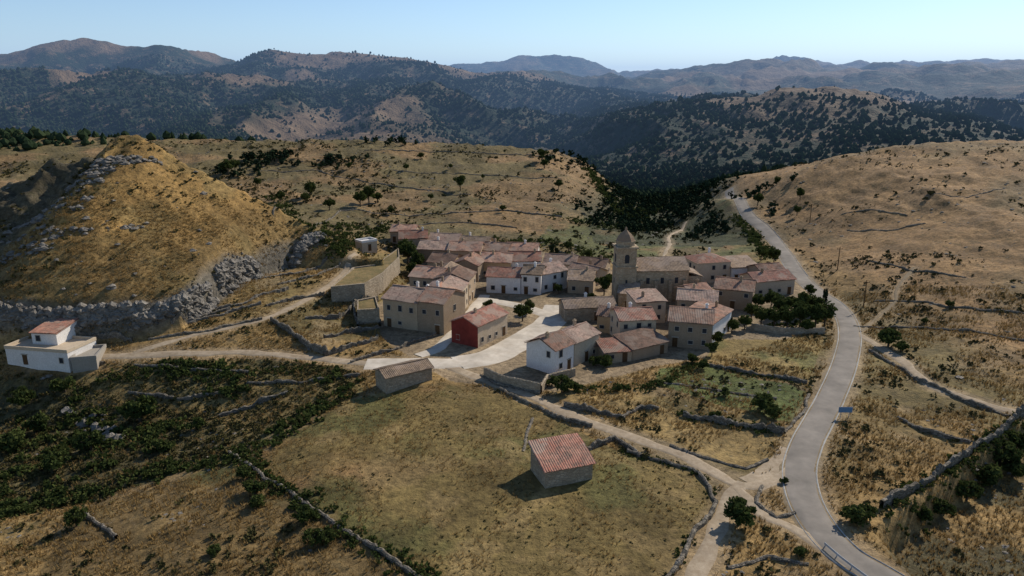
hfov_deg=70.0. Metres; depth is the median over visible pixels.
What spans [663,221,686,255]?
footpath
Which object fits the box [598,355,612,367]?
bush
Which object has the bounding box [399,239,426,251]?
walls
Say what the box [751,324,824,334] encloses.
garden wall
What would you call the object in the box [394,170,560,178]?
dry stone wall
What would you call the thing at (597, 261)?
roof
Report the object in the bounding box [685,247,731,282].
house
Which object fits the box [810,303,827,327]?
broadleaf tree
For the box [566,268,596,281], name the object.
roof
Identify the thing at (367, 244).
utility hut
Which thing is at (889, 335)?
bush
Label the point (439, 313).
window surrounds
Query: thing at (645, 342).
shed
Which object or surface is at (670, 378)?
hedge
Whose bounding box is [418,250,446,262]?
walls
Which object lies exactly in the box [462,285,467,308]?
walls
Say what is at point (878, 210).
dry stone wall
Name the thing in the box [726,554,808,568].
dry stone wall
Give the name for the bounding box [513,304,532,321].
broadleaf tree
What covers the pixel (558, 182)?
juniper tree
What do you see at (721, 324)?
walls
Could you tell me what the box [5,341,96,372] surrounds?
walls
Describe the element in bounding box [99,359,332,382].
hedge
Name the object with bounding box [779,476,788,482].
bush
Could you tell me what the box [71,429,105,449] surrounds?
bush
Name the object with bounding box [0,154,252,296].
hill outcrop
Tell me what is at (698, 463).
dirt lane
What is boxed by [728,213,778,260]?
hedge
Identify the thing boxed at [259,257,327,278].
dry stone wall
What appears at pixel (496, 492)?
field weeds
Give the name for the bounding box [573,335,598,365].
walls
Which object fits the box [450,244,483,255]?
walls
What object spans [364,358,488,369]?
village street
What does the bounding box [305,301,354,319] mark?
dry stone wall
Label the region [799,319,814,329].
broadleaf tree
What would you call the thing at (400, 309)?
windows
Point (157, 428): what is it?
gully bushes
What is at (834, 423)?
road edge marking
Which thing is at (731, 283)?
roof
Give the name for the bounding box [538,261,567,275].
roof
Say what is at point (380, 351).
dry stone wall
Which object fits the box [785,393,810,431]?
dry stone wall
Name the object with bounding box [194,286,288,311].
dry stone wall
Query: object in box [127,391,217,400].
dry stone wall
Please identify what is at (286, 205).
hedge
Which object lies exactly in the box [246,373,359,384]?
dry stone wall
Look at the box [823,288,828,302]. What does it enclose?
cypress tree
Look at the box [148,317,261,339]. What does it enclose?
dry stone wall
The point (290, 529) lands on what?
scrub bushes
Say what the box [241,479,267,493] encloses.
bush
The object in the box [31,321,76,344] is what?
walls
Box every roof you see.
[4,335,95,352]
[29,317,78,334]
[381,284,424,303]
[389,224,420,231]
[398,229,427,239]
[408,265,447,279]
[415,285,465,304]
[416,239,450,250]
[424,282,460,289]
[426,252,462,263]
[427,232,461,240]
[429,275,468,290]
[433,265,476,280]
[437,261,460,267]
[446,241,484,251]
[449,303,508,327]
[454,252,484,266]
[459,235,493,241]
[480,251,513,263]
[482,241,511,251]
[485,266,521,277]
[508,242,539,250]
[509,251,541,261]
[520,264,545,275]
[524,329,575,351]
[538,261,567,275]
[542,253,578,264]
[557,296,616,309]
[561,321,601,344]
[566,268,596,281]
[567,262,607,271]
[577,256,611,267]
[596,305,623,317]
[611,306,657,321]
[625,288,667,303]
[675,282,712,289]
[676,287,718,302]
[690,298,733,323]
[713,276,756,292]
[721,255,756,268]
[740,269,796,282]
[747,262,785,270]
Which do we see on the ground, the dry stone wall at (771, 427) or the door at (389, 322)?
the dry stone wall at (771, 427)
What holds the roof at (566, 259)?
on the walls
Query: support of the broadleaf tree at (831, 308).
on the ground
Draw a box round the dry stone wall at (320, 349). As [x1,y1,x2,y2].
[270,317,328,355]
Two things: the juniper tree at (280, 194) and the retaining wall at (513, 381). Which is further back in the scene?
the juniper tree at (280, 194)
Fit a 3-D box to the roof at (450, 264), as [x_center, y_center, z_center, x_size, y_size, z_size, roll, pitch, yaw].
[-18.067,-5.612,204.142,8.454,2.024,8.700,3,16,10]
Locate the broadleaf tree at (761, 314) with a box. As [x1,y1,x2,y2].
[753,305,770,324]
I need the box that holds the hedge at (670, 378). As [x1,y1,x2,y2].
[563,360,698,393]
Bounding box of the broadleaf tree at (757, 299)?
[752,293,765,304]
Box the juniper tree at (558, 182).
[554,179,563,189]
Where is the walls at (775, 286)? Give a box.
[739,274,794,295]
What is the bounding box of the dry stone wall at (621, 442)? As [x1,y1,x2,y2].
[615,436,640,456]
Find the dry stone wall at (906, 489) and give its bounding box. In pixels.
[879,404,1023,508]
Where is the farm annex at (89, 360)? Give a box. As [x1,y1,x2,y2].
[70,344,106,372]
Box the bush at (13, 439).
[0,427,28,451]
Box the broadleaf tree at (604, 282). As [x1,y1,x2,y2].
[594,274,611,294]
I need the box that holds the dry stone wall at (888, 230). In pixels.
[847,223,925,231]
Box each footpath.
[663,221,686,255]
[861,267,914,331]
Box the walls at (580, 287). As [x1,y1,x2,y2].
[568,276,595,293]
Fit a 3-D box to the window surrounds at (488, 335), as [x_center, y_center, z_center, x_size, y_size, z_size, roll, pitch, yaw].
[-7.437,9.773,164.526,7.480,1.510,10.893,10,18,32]
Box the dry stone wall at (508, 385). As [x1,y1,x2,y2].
[480,374,540,394]
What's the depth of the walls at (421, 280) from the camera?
194.68 m
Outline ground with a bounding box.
[0,38,1023,575]
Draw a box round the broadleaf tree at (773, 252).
[767,245,781,261]
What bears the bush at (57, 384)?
on the ground
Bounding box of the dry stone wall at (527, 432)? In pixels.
[521,417,533,450]
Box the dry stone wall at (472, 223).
[391,222,516,227]
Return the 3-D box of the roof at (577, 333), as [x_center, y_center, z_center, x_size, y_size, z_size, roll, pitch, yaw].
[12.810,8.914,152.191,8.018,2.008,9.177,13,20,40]
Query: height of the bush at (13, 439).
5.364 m
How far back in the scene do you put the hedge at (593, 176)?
377.30 m
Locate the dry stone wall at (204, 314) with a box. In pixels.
[128,306,230,331]
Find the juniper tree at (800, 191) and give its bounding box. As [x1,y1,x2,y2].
[796,187,804,197]
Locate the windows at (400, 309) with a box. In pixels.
[387,305,412,324]
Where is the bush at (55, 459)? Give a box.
[42,450,71,469]
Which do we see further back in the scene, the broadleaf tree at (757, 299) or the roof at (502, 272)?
the roof at (502, 272)
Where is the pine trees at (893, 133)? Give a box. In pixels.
[0,48,1023,197]
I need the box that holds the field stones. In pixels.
[0,359,1023,575]
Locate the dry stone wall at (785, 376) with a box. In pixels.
[709,363,807,383]
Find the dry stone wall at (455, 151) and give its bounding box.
[366,149,551,155]
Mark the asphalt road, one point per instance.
(806, 503)
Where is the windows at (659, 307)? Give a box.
[642,304,660,318]
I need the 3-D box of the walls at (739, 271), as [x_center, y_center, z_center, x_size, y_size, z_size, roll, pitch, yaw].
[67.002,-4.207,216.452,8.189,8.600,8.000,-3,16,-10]
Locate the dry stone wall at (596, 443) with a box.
[587,435,615,450]
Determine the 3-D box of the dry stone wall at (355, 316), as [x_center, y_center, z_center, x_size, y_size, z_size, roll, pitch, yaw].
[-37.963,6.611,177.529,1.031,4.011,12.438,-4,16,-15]
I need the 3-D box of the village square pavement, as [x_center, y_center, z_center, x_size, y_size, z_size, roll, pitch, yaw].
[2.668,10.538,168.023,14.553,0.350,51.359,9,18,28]
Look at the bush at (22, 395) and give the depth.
139.91 m
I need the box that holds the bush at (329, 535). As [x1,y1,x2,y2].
[317,529,337,544]
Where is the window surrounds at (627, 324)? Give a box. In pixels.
[610,315,651,331]
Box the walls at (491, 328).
[478,315,506,347]
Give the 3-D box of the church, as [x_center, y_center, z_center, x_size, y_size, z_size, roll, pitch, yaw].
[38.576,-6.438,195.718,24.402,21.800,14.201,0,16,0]
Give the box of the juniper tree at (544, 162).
[540,159,548,168]
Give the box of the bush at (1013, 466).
[1001,458,1023,477]
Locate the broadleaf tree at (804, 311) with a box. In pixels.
[791,300,813,326]
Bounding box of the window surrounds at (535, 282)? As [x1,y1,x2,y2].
[523,277,542,291]
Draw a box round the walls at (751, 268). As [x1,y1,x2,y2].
[747,265,758,271]
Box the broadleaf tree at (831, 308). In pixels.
[819,300,837,326]
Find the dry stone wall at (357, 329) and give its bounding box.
[323,325,380,337]
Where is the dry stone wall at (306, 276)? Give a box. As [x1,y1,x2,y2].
[278,262,340,284]
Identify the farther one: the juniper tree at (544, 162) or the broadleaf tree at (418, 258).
the juniper tree at (544, 162)
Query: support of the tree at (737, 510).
on the ground
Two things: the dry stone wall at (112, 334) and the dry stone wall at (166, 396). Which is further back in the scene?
the dry stone wall at (112, 334)
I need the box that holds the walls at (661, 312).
[626,294,665,322]
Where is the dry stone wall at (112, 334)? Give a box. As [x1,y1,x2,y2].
[76,331,132,341]
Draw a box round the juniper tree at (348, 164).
[345,162,352,169]
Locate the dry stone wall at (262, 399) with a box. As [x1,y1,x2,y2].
[218,390,287,416]
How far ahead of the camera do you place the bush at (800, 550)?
88.35 m
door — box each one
[22,355,27,364]
[387,318,391,326]
[435,325,439,333]
[567,359,570,368]
[622,352,627,361]
[660,344,663,353]
[672,337,677,346]
[730,301,734,308]
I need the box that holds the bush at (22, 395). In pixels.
[6,385,36,409]
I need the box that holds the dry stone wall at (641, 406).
[622,404,658,416]
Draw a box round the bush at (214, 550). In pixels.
[206,543,220,557]
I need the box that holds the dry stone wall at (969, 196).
[926,189,1002,197]
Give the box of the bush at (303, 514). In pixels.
[291,504,315,523]
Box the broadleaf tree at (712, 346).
[704,341,718,355]
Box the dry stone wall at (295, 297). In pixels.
[265,291,324,306]
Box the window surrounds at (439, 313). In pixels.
[423,303,455,325]
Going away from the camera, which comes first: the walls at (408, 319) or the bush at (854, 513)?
the bush at (854, 513)
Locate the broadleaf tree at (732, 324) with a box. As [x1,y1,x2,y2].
[727,319,739,332]
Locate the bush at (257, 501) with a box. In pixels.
[248,493,266,507]
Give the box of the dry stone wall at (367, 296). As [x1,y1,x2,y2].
[353,295,378,304]
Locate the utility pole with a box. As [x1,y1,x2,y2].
[863,280,869,306]
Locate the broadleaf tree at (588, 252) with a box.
[584,249,591,255]
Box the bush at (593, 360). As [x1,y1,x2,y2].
[588,356,599,365]
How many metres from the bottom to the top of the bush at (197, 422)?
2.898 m
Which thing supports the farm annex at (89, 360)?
on the ground
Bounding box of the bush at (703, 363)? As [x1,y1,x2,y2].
[695,359,709,368]
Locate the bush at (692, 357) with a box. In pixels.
[688,353,698,361]
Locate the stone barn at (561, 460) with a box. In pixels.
[528,433,595,488]
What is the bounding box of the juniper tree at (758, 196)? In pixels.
[753,192,763,205]
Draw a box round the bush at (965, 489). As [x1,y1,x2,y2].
[954,480,983,500]
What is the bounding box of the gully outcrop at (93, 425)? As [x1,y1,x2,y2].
[60,406,124,440]
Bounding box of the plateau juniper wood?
[214,114,798,198]
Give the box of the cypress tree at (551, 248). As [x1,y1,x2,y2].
[549,243,554,252]
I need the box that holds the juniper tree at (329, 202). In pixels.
[322,198,335,209]
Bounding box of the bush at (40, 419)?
[20,411,49,431]
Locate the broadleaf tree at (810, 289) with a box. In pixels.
[804,284,816,293]
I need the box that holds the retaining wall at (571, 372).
[540,368,575,391]
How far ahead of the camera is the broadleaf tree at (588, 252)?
241.77 m
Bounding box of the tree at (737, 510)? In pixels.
[723,496,756,526]
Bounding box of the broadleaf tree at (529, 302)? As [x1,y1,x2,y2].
[524,298,534,308]
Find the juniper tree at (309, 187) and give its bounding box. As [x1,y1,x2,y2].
[304,180,315,197]
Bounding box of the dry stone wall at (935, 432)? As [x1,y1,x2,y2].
[897,416,971,442]
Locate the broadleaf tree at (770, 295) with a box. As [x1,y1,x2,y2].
[764,290,778,306]
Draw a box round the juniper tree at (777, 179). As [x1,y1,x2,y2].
[774,176,780,181]
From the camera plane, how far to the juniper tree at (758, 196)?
312.80 m
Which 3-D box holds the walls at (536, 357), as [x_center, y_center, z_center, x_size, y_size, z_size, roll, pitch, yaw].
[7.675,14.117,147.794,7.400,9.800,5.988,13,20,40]
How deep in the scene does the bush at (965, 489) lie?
107.03 m
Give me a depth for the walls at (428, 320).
168.05 m
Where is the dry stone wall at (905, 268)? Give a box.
[866,259,965,277]
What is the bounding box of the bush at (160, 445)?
[151,439,175,453]
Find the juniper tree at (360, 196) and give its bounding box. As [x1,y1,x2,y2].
[352,191,366,206]
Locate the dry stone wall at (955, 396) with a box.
[868,349,1010,416]
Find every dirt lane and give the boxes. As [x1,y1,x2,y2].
[445,367,784,489]
[685,481,748,575]
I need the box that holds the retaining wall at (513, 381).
[483,367,540,390]
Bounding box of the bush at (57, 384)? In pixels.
[48,376,77,392]
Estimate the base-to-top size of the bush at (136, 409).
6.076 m
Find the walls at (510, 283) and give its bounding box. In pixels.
[486,277,520,293]
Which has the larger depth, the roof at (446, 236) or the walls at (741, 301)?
the roof at (446, 236)
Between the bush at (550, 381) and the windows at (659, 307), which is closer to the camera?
the bush at (550, 381)
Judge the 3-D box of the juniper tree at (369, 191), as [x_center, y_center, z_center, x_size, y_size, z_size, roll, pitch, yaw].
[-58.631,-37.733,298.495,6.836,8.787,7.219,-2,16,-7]
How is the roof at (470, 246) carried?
on the walls at (463, 253)
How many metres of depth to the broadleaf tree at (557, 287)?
199.12 m
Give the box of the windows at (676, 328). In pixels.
[675,326,706,344]
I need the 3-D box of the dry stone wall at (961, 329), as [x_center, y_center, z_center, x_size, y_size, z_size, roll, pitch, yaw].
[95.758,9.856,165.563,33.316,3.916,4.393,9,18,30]
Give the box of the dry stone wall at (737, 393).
[664,382,776,399]
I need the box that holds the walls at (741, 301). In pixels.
[714,289,754,309]
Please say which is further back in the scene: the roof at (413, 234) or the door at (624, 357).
the roof at (413, 234)
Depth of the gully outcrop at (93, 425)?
135.96 m
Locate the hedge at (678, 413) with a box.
[676,409,784,433]
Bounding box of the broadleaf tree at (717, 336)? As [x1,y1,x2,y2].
[711,331,723,342]
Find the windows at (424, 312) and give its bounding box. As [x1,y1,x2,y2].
[422,304,455,315]
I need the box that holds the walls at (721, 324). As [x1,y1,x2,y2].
[711,312,731,342]
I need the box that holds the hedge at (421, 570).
[223,443,441,575]
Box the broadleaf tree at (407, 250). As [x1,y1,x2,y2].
[398,240,416,263]
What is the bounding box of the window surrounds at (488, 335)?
[456,325,505,342]
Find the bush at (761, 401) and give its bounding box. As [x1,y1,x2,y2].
[751,392,774,409]
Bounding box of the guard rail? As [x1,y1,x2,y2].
[824,542,866,575]
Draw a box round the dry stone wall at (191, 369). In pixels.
[134,363,248,373]
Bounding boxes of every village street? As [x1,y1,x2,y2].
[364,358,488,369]
[415,295,489,356]
[478,297,559,317]
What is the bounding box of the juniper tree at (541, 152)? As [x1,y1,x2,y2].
[537,148,548,159]
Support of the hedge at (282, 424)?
on the ground
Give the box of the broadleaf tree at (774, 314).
[768,306,782,325]
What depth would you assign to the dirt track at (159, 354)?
153.81 m
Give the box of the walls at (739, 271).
[730,268,747,277]
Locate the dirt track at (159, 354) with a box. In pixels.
[102,350,365,365]
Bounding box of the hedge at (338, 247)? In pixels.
[315,220,390,267]
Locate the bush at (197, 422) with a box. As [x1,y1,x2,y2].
[185,416,205,429]
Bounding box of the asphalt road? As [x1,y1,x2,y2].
[725,187,899,575]
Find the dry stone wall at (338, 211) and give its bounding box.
[272,206,418,226]
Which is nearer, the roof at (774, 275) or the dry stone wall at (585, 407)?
the dry stone wall at (585, 407)
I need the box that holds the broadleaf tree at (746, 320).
[738,315,752,329]
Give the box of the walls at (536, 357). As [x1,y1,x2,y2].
[526,339,573,373]
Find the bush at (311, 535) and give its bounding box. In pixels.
[302,527,324,546]
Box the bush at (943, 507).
[932,499,956,515]
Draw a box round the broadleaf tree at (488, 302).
[482,299,492,305]
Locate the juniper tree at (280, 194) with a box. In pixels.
[275,190,284,201]
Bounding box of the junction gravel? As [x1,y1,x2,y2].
[739,446,786,489]
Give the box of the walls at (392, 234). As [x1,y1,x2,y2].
[390,227,419,243]
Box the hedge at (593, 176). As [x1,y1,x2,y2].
[581,166,662,219]
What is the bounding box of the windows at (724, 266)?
[689,263,725,278]
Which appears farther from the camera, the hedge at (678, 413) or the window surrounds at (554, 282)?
the window surrounds at (554, 282)
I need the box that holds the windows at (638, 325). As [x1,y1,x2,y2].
[611,317,650,330]
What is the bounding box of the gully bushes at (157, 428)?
[0,356,358,517]
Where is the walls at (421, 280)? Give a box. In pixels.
[409,277,432,287]
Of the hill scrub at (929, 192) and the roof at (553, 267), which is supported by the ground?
the hill scrub at (929, 192)
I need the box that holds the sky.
[0,0,1023,71]
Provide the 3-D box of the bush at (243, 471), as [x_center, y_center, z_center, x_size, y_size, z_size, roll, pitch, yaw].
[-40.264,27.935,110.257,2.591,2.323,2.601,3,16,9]
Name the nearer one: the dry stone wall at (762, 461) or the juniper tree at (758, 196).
the dry stone wall at (762, 461)
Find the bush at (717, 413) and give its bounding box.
[709,410,721,415]
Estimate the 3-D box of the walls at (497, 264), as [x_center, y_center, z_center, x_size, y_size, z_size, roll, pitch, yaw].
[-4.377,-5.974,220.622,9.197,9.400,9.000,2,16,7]
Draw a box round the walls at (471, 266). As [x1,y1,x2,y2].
[457,260,483,281]
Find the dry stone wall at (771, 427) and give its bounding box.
[683,411,784,433]
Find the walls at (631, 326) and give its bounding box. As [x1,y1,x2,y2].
[610,310,655,336]
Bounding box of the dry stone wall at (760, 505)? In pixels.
[755,484,795,518]
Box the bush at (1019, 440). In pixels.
[1008,432,1023,449]
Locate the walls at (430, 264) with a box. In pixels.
[427,255,461,265]
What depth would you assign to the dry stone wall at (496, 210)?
298.33 m
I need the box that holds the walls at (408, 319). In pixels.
[383,299,417,330]
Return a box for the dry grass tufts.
[0,179,1023,575]
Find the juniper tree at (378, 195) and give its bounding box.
[372,192,382,202]
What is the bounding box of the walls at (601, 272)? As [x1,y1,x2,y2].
[567,268,607,285]
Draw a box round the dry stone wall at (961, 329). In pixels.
[853,325,1023,340]
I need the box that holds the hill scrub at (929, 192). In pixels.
[0,138,1023,270]
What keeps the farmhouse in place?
on the ground
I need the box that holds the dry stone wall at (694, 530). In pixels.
[627,448,718,575]
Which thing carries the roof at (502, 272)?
on the walls at (510, 283)
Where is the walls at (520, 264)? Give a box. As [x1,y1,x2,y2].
[511,262,540,266]
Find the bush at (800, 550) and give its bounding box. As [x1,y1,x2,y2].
[792,545,807,557]
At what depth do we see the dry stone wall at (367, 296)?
185.10 m
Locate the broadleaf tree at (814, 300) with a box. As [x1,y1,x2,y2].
[809,293,824,304]
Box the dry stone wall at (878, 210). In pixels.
[841,209,906,215]
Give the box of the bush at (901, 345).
[892,340,909,351]
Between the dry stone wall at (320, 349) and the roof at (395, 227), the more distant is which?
the roof at (395, 227)
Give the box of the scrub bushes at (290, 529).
[0,141,1023,575]
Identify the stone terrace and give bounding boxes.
[331,249,399,301]
[357,296,379,324]
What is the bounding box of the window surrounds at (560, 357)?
[546,349,571,369]
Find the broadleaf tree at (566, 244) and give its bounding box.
[563,241,573,250]
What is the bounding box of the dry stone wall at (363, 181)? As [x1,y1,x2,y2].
[247,169,470,195]
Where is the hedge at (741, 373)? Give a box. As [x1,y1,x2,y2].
[709,362,811,389]
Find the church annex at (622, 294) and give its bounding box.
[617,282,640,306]
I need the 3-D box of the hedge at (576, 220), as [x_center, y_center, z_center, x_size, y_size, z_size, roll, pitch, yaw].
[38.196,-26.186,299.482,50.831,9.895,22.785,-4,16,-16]
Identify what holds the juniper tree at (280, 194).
on the ground
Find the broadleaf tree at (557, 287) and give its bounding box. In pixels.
[553,284,562,293]
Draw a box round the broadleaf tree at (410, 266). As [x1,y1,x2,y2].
[405,262,416,271]
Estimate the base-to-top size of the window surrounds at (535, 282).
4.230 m
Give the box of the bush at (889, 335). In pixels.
[877,327,901,345]
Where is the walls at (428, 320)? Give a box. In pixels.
[417,291,464,334]
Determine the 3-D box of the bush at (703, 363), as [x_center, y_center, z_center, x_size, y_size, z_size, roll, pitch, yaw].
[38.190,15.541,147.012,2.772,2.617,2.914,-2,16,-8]
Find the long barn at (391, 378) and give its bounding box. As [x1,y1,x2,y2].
[373,358,433,393]
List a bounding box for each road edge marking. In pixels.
[727,198,857,575]
[738,197,904,575]
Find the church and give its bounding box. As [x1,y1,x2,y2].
[611,227,702,302]
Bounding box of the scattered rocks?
[6,142,1023,415]
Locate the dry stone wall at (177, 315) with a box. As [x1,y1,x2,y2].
[170,300,260,324]
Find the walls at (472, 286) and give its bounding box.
[435,274,475,303]
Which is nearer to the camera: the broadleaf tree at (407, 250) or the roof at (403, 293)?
the roof at (403, 293)
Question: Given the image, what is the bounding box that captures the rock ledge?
[0,231,326,331]
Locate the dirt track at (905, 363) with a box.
[859,332,1015,413]
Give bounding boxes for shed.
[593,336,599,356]
[596,337,633,362]
[612,326,669,360]
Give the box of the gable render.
[451,318,477,347]
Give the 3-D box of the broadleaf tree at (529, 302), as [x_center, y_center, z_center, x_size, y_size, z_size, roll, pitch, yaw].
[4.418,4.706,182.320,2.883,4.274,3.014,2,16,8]
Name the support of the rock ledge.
on the ground
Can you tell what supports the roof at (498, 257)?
on the walls at (497, 264)
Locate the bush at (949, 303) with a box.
[945,300,954,306]
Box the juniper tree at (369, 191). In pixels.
[362,186,375,204]
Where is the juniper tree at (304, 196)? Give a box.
[300,192,309,201]
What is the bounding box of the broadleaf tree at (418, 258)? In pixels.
[409,251,424,264]
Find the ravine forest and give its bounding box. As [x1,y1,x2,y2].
[574,161,778,239]
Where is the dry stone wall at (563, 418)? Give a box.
[499,387,592,427]
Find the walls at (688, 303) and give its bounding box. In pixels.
[677,300,695,306]
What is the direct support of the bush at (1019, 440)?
on the ground
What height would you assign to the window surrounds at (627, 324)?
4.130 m
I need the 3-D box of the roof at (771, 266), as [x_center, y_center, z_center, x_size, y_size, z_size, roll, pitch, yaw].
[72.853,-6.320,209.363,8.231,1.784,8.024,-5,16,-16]
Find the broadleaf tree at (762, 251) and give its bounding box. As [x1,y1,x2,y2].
[755,246,767,260]
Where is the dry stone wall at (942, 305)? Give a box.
[873,300,1023,313]
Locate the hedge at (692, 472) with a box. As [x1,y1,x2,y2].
[620,450,719,563]
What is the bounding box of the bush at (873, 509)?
[857,502,877,517]
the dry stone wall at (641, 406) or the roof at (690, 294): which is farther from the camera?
the roof at (690, 294)
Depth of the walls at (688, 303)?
174.96 m
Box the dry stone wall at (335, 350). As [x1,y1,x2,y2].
[323,334,378,355]
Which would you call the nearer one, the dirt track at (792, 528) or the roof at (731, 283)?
the dirt track at (792, 528)
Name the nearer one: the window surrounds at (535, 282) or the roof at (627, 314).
the roof at (627, 314)
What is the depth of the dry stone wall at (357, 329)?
166.64 m
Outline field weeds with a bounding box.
[262,389,706,575]
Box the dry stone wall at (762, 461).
[669,444,768,469]
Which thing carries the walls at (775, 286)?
on the ground
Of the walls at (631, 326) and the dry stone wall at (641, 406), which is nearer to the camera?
the dry stone wall at (641, 406)
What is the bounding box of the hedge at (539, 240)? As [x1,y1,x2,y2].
[493,231,612,257]
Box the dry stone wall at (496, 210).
[418,209,561,216]
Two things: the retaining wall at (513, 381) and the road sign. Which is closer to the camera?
the road sign
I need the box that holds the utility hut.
[355,237,376,252]
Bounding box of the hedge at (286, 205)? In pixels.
[259,194,363,249]
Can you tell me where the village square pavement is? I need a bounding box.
[451,305,565,368]
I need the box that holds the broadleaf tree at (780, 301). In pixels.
[772,294,793,308]
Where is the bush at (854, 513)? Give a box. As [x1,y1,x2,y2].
[838,503,874,526]
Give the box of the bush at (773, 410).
[764,403,782,418]
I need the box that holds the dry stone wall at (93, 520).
[86,512,118,539]
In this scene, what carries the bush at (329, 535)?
on the ground
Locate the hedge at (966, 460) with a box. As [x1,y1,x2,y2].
[873,411,1023,537]
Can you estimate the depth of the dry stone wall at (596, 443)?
115.57 m
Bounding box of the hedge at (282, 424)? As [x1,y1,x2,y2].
[0,377,362,522]
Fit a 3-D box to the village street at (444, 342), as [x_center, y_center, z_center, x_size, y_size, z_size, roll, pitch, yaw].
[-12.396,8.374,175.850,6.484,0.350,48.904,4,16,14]
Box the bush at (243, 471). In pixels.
[235,465,250,477]
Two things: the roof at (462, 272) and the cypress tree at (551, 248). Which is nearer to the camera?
the roof at (462, 272)
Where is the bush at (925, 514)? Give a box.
[916,506,933,522]
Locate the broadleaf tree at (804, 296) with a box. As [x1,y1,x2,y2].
[792,291,811,305]
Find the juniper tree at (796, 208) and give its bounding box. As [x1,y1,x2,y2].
[793,205,801,215]
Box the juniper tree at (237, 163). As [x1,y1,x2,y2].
[231,158,239,169]
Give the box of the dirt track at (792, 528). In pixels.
[733,488,845,566]
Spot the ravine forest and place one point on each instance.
(650, 205)
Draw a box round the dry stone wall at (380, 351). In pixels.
[350,332,435,362]
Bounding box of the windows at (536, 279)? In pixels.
[524,277,537,291]
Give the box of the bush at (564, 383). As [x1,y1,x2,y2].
[553,374,574,392]
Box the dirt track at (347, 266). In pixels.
[133,252,357,353]
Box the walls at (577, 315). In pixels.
[559,301,597,321]
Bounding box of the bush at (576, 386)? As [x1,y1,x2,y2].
[571,381,581,389]
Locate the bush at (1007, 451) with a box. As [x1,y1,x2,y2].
[991,438,1023,466]
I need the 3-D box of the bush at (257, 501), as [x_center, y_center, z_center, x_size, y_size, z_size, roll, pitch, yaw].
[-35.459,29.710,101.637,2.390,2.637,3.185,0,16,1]
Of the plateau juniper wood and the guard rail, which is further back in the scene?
the plateau juniper wood
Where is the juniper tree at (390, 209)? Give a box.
[387,206,394,214]
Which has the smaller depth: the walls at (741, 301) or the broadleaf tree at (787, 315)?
the broadleaf tree at (787, 315)
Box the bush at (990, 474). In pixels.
[975,462,1002,485]
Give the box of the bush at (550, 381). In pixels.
[546,375,558,385]
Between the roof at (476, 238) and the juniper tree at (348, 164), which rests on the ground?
the juniper tree at (348, 164)
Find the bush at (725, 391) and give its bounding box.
[721,386,729,395]
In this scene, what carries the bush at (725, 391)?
on the ground
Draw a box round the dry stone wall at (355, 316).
[353,302,358,323]
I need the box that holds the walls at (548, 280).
[542,271,566,292]
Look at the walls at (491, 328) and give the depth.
162.51 m
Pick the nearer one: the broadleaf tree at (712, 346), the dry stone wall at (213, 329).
the broadleaf tree at (712, 346)
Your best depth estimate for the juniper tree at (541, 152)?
386.66 m
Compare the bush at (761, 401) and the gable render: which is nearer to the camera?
the bush at (761, 401)
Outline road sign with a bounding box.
[838,407,852,417]
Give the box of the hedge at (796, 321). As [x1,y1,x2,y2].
[767,318,827,327]
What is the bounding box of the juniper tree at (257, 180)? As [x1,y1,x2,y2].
[252,177,261,187]
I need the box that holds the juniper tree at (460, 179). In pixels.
[453,175,465,190]
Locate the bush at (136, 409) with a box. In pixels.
[117,395,158,421]
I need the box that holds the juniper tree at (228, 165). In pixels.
[218,159,236,172]
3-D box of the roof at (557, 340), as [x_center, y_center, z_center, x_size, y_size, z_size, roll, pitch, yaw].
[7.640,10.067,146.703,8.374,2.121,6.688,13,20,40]
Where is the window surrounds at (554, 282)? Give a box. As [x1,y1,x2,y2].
[544,272,563,289]
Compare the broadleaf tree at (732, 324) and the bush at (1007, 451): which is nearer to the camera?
the bush at (1007, 451)
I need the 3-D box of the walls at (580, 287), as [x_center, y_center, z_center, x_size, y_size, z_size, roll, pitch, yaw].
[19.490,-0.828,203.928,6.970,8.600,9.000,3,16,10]
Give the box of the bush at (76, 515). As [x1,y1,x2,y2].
[63,506,87,527]
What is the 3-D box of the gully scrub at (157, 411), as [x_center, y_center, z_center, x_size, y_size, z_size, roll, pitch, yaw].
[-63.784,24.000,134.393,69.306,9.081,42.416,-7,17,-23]
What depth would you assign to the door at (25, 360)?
150.34 m
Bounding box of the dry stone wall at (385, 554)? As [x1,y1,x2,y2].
[227,450,420,575]
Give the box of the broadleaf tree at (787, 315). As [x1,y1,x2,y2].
[779,305,799,327]
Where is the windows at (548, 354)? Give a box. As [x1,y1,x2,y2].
[547,350,561,368]
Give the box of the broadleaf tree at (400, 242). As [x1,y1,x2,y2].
[397,238,409,256]
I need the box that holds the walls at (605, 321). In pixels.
[597,316,609,332]
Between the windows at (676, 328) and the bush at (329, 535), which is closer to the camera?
the bush at (329, 535)
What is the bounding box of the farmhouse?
[667,303,714,349]
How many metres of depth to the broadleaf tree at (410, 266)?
216.79 m
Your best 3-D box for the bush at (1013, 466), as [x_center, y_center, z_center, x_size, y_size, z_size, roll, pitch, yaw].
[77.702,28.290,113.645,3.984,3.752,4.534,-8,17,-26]
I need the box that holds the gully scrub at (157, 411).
[0,357,360,515]
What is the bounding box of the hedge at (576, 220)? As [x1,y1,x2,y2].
[545,210,643,228]
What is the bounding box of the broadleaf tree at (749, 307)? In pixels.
[743,303,757,318]
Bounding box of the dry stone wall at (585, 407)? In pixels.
[563,401,624,417]
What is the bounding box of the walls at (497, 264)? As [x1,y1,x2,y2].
[484,263,510,276]
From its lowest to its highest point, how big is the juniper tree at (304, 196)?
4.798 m
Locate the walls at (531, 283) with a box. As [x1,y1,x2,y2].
[521,268,544,294]
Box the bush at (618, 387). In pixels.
[612,384,622,390]

